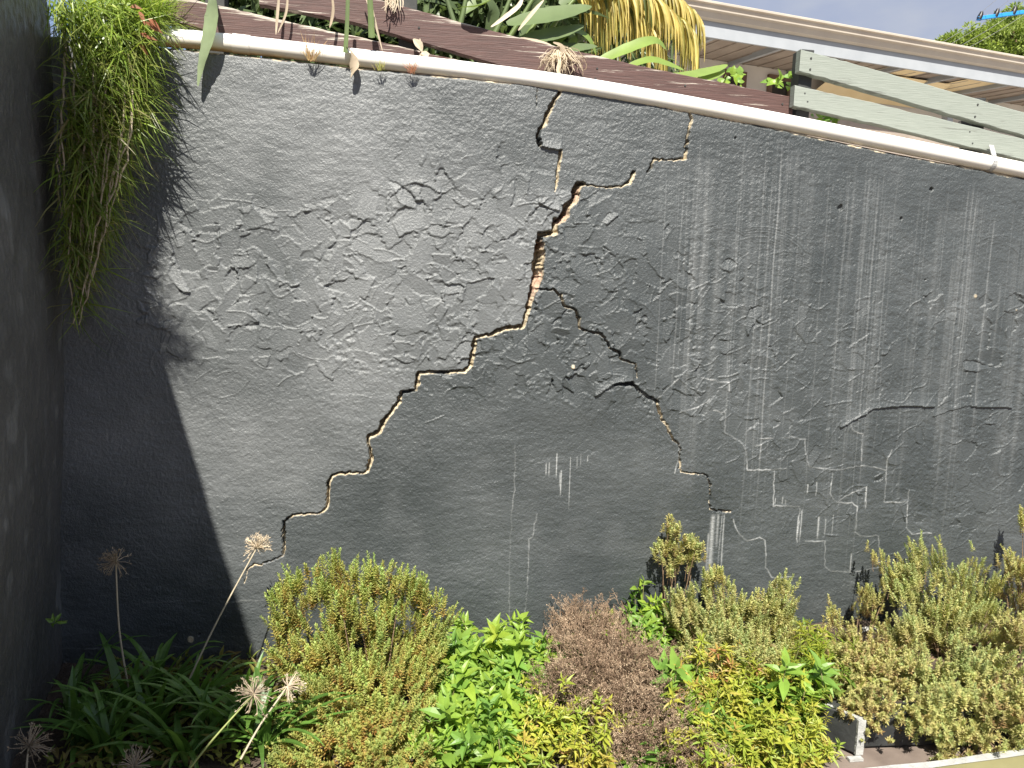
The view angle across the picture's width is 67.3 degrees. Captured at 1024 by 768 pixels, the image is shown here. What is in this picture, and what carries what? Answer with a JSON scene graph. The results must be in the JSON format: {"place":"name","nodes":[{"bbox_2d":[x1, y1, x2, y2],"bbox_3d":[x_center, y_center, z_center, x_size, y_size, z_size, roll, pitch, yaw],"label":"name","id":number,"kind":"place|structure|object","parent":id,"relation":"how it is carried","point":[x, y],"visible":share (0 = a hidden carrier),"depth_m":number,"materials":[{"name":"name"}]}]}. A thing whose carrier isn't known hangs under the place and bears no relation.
{"place":"outdoors","nodes":[
{"label":"outdoors","id":0,"kind":"place"},
{"bbox_2d":[31,682,1022,767],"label":"ground","id":1,"kind":"structure","parent":0,"point":[874,756],"depth_m":3.38,"materials":[{"name":"concrete"}]},
{"bbox_2d":[0,0,63,767],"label":"side wall","id":2,"kind":"structure","parent":1,"relation":"on","point":[31,406],"depth_m":3.20,"materials":[{"name":"grey paint"}]},
{"bbox_2d":[45,613,66,626],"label":"weed","id":3,"kind":"object","parent":2,"relation":"attached to","point":[52,619],"visible":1,"depth_m":3.43,"materials":[{"name":"green plant"}]},
{"bbox_2d":[11,650,832,767],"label":"soil bed","id":4,"kind":"object","parent":1,"relation":"on","point":[62,677],"visible":0.05,"depth_m":3.29,"materials":[{"name":"brown soil"}]},
{"bbox_2d":[13,628,359,767],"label":"strap leaved plant","id":5,"kind":"object","parent":4,"relation":"on","point":[99,730],"visible":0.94,"depth_m":3.22,"materials":[{"name":"green plant"}]},
{"bbox_2d":[7,722,55,767],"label":"dried flower","id":6,"kind":"object","parent":5,"relation":"on","point":[29,745],"visible":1,"depth_m":2.84,"materials":[{"name":"plant"}]},
{"bbox_2d":[97,547,130,687],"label":"dried flower","id":7,"kind":"object","parent":5,"relation":"attached to","point":[114,561],"visible":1,"depth_m":3.38,"materials":[{"name":"plant"}]},
{"bbox_2d":[112,743,153,767],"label":"dried flower","id":8,"kind":"object","parent":5,"relation":"on","point":[134,762],"visible":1,"depth_m":2.90,"materials":[{"name":"plant"}]},
{"bbox_2d":[179,531,272,701],"bbox_3d":[-1.302,1.064,3.539,0.152,0.726,0.455,8,10,40],"label":"dried flower","id":9,"kind":"object","parent":5,"relation":"attached to","point":[259,544],"visible":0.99,"depth_m":3.58,"materials":[{"name":"plant"}]},
{"bbox_2d":[189,675,273,767],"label":"dried flower","id":10,"kind":"object","parent":5,"relation":"on","point":[253,693],"visible":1,"depth_m":3.00,"materials":[{"name":"plant"}]},
{"bbox_2d":[240,671,306,759],"bbox_3d":[-0.943,1.321,3.087,0.127,0.279,0.290,6,9,29],"label":"dried flower","id":11,"kind":"object","parent":5,"relation":"on","point":[289,687],"visible":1,"depth_m":3.12,"materials":[{"name":"plant"}]},
{"bbox_2d":[259,547,463,767],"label":"shrub","id":12,"kind":"object","parent":4,"relation":"on","point":[416,671],"visible":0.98,"depth_m":3.43,"materials":[{"name":"green plant"}]},
{"bbox_2d":[37,606,889,767],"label":"ground cover","id":13,"kind":"object","parent":4,"relation":"on","point":[82,757],"visible":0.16,"depth_m":3.38,"materials":[{"name":"green plant"}]},
{"bbox_2d":[405,609,561,767],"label":"leafy plant","id":14,"kind":"object","parent":4,"relation":"on","point":[491,666],"visible":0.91,"depth_m":3.33,"materials":[{"name":"green plant"}]},
{"bbox_2d":[496,672,638,767],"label":"yellow plant","id":15,"kind":"object","parent":4,"relation":"on","point":[597,754],"visible":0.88,"depth_m":3.22,"materials":[{"name":"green plant"}]},
{"bbox_2d":[551,576,682,670],"bbox_3d":[0.567,1.281,4.062,0.777,0.474,0.480,1,8,-8],"label":"leafy plant","id":16,"kind":"object","parent":4,"relation":"on","point":[649,621],"visible":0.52,"depth_m":4.02,"materials":[{"name":"green plant"}]},
{"bbox_2d":[510,587,741,767],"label":"dead shrub","id":17,"kind":"object","parent":4,"relation":"on","point":[612,667],"visible":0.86,"depth_m":3.50,"materials":[{"name":"brown plant"}]},
{"bbox_2d":[650,514,706,652],"bbox_3d":[0.886,1.086,4.134,0.319,0.785,0.195,1,8,-8],"label":"shrub","id":18,"kind":"object","parent":4,"relation":"on","point":[691,551],"visible":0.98,"depth_m":4.10,"materials":[{"name":"green plant"}]},
{"bbox_2d":[615,647,841,767],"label":"leafy plant","id":19,"kind":"object","parent":4,"relation":"on","point":[821,671],"visible":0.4,"depth_m":3.42,"materials":[{"name":"green plant"}]},
{"bbox_2d":[656,563,808,693],"bbox_3d":[1.117,1.249,3.860,0.901,0.552,0.665,1,8,-8],"label":"shrub","id":20,"kind":"object","parent":4,"relation":"on","point":[730,620],"visible":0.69,"depth_m":3.96,"materials":[{"name":"green plant"}]},
{"bbox_2d":[661,632,834,717],"bbox_3d":[1.091,1.365,3.583,0.902,0.447,0.378,1,8,-8],"label":"yellow plant","id":21,"kind":"object","parent":4,"relation":"on","point":[709,692],"visible":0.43,"depth_m":3.52,"materials":[{"name":"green plant"}]},
{"bbox_2d":[657,649,845,767],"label":"yellow plant","id":22,"kind":"object","parent":4,"relation":"on","point":[792,736],"visible":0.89,"depth_m":3.23,"materials":[{"name":"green plant"}]},
{"bbox_2d":[768,619,861,703],"bbox_3d":[1.427,1.373,3.705,0.434,0.433,0.651,6,9,32],"label":"yellow plant","id":23,"kind":"object","parent":4,"relation":"on","point":[821,647],"visible":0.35,"depth_m":3.71,"materials":[{"name":"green plant"}]},
{"bbox_2d":[805,539,935,743],"bbox_3d":[1.759,1.239,3.804,0.597,0.668,1.120,3,8,8],"label":"shrub","id":24,"kind":"object","parent":4,"relation":"on","point":[878,657],"visible":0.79,"depth_m":3.70,"materials":[{"name":"green plant"}]},
{"bbox_2d":[863,529,1023,745],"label":"shrub","id":25,"kind":"object","parent":4,"relation":"on","point":[930,709],"visible":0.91,"depth_m":3.94,"materials":[{"name":"green plant"}]},
{"bbox_2d":[925,676,1023,759],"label":"shrub","id":26,"kind":"object","parent":4,"relation":"on","point":[981,738],"visible":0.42,"depth_m":3.35,"materials":[{"name":"green plant"}]},
{"bbox_2d":[968,504,1023,729],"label":"shrub","id":27,"kind":"object","parent":4,"relation":"on","point":[1007,627],"visible":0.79,"depth_m":3.84,"materials":[{"name":"green plant"}]},
{"bbox_2d":[50,36,1023,667],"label":"cracked wall","id":28,"kind":"structure","parent":1,"relation":"on","point":[482,352],"depth_m":3.95,"materials":[{"name":"grey paint"}]},
{"bbox_2d":[31,0,200,356],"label":"hanging grass","id":29,"kind":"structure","parent":28,"relation":"hanging from","point":[111,115],"depth_m":3.33,"materials":[{"name":"plant"}]},
{"bbox_2d":[131,4,161,57],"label":"fallen leaves","id":30,"kind":"object","parent":29,"relation":"attached to","point":[152,23],"visible":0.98,"depth_m":3.34,"materials":[{"name":"red plant"}]},
{"bbox_2d":[134,28,1023,177],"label":"drain pipe","id":31,"kind":"object","parent":28,"relation":"on","point":[242,44],"visible":0.89,"depth_m":3.81,"materials":[{"name":"white plastic"}]},
{"bbox_2d":[300,32,329,61],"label":"grass tuft","id":32,"kind":"object","parent":31,"relation":"attached to","point":[310,58],"visible":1,"depth_m":3.59,"materials":[{"name":"beige plant"}]},
{"bbox_2d":[371,59,384,70],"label":"grass tuft","id":33,"kind":"object","parent":31,"relation":"attached to","point":[380,66],"visible":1,"depth_m":3.63,"materials":[{"name":"green plant"}]},
{"bbox_2d":[404,58,418,73],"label":"grass tuft","id":34,"kind":"object","parent":31,"relation":"attached to","point":[412,69],"visible":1,"depth_m":3.65,"materials":[{"name":"orange plant"}]},
{"bbox_2d":[789,49,1023,169],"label":"green fence","id":35,"kind":"object","parent":28,"relation":"on","point":[975,116],"visible":0.94,"depth_m":4.11,"materials":[{"name":"paint"}]},
{"bbox_2d":[811,113,839,123],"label":"creeper","id":36,"kind":"object","parent":35,"relation":"attached to","point":[829,119],"visible":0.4,"depth_m":4.19,"materials":[{"name":"green plant"}]},
{"bbox_2d":[689,616,1023,761],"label":"planter","id":37,"kind":"object","parent":1,"relation":"on","point":[851,734],"visible":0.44,"depth_m":3.43,"materials":[{"name":"black paint"}]},
{"bbox_2d":[862,627,876,631],"bbox_3d":[2.004,1.382,4.313,0.107,0.044,0.024,1,8,-8],"label":"plastic scrap","id":38,"kind":"object","parent":37,"relation":"on","point":[865,629],"visible":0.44,"depth_m":4.31,"materials":[{"name":"white paint"}]},
{"bbox_2d":[870,749,1023,767],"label":"slab","id":39,"kind":"structure","parent":1,"relation":"on","point":[1007,759],"depth_m":3.24,"materials":[{"name":"paint"}]},
{"bbox_2d":[47,0,1023,57],"label":"sky","id":40,"kind":"structure","parent":0,"point":[926,19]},
{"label":"terrace ground","id":41,"kind":"structure","parent":0,"visible":0},
{"bbox_2d":[197,0,489,85],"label":"paddle leaved plant","id":42,"kind":"object","parent":41,"relation":"on","point":[210,25],"visible":1,"depth_m":3.58,"materials":[{"name":"green plant"}]},
{"bbox_2d":[169,0,609,71],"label":"dense shrub","id":43,"kind":"object","parent":41,"relation":"on","point":[477,16],"visible":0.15,"depth_m":4.40,"materials":[{"name":"green plant"}]},
{"bbox_2d":[149,0,792,114],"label":"brown fence","id":44,"kind":"object","parent":41,"relation":"on","point":[407,23],"visible":0.51,"depth_m":3.80,"materials":[{"name":"paint"}]},
{"bbox_2d":[413,38,428,56],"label":"dry leaf","id":45,"kind":"object","parent":44,"relation":"hanging from","point":[418,43],"visible":0.81,"depth_m":3.74,"materials":[{"name":"plant"}]},
{"bbox_2d":[537,42,586,75],"bbox_3d":[0.250,-1.614,3.832,0.252,0.171,0.052,1,8,-8],"label":"dried bract","id":46,"kind":"object","parent":44,"relation":"hanging from","point":[560,51],"visible":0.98,"depth_m":3.83,"materials":[{"name":"plant"}]},
{"bbox_2d":[717,65,745,86],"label":"creeper","id":47,"kind":"object","parent":44,"relation":"attached to","point":[733,71],"visible":0.85,"depth_m":4.07,"materials":[{"name":"green plant"}]},
{"bbox_2d":[760,69,792,90],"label":"creeper","id":48,"kind":"object","parent":44,"relation":"attached to","point":[776,81],"visible":0.95,"depth_m":4.13,"materials":[{"name":"green plant"}]},
{"bbox_2d":[445,0,727,79],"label":"paddle leaved plant","id":49,"kind":"object","parent":41,"relation":"on","point":[532,16],"visible":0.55,"depth_m":4.21,"materials":[{"name":"green plant"}]},
{"bbox_2d":[582,19,679,72],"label":"dense shrub","id":50,"kind":"object","parent":41,"relation":"on","point":[670,59],"visible":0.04,"depth_m":5.71,"materials":[{"name":"green plant"}]},
{"bbox_2d":[577,0,705,77],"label":"palm","id":51,"kind":"object","parent":41,"relation":"on","point":[680,21],"visible":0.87,"depth_m":4.64,"materials":[{"name":"yellow plant"}]},
{"bbox_2d":[583,0,1023,165],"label":"house","id":52,"kind":"structure","parent":41,"relation":"on","point":[758,46],"depth_m":9.62,"materials":[{"name":"beige paint"}]},
{"bbox_2d":[723,69,746,87],"bbox_3d":[2.871,-3.576,10.033,0.342,0.960,0.095,0,8,-16],"label":"window","id":53,"kind":"structure","parent":52,"relation":"in","point":[744,78],"depth_m":9.98,"materials":[{"name":"black glass"}]},
{"bbox_2d":[766,74,790,96],"bbox_3d":[3.538,-3.607,10.270,0.391,0.960,0.106,0,8,-15],"label":"window","id":54,"kind":"structure","parent":52,"relation":"in","point":[771,88],"depth_m":10.22,"materials":[{"name":"black glass"}]},
{"bbox_2d":[935,2,1023,55],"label":"tree","id":55,"kind":"object","parent":41,"relation":"on","point":[1009,39],"visible":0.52,"depth_m":19.56,"materials":[{"name":"green plant"}]},
{"bbox_2d":[945,0,1023,46],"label":"power pole","id":56,"kind":"object","parent":41,"relation":"on","point":[997,14],"visible":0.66,"depth_m":16.13,"materials":[{"name":"blue metal"}]}
]}

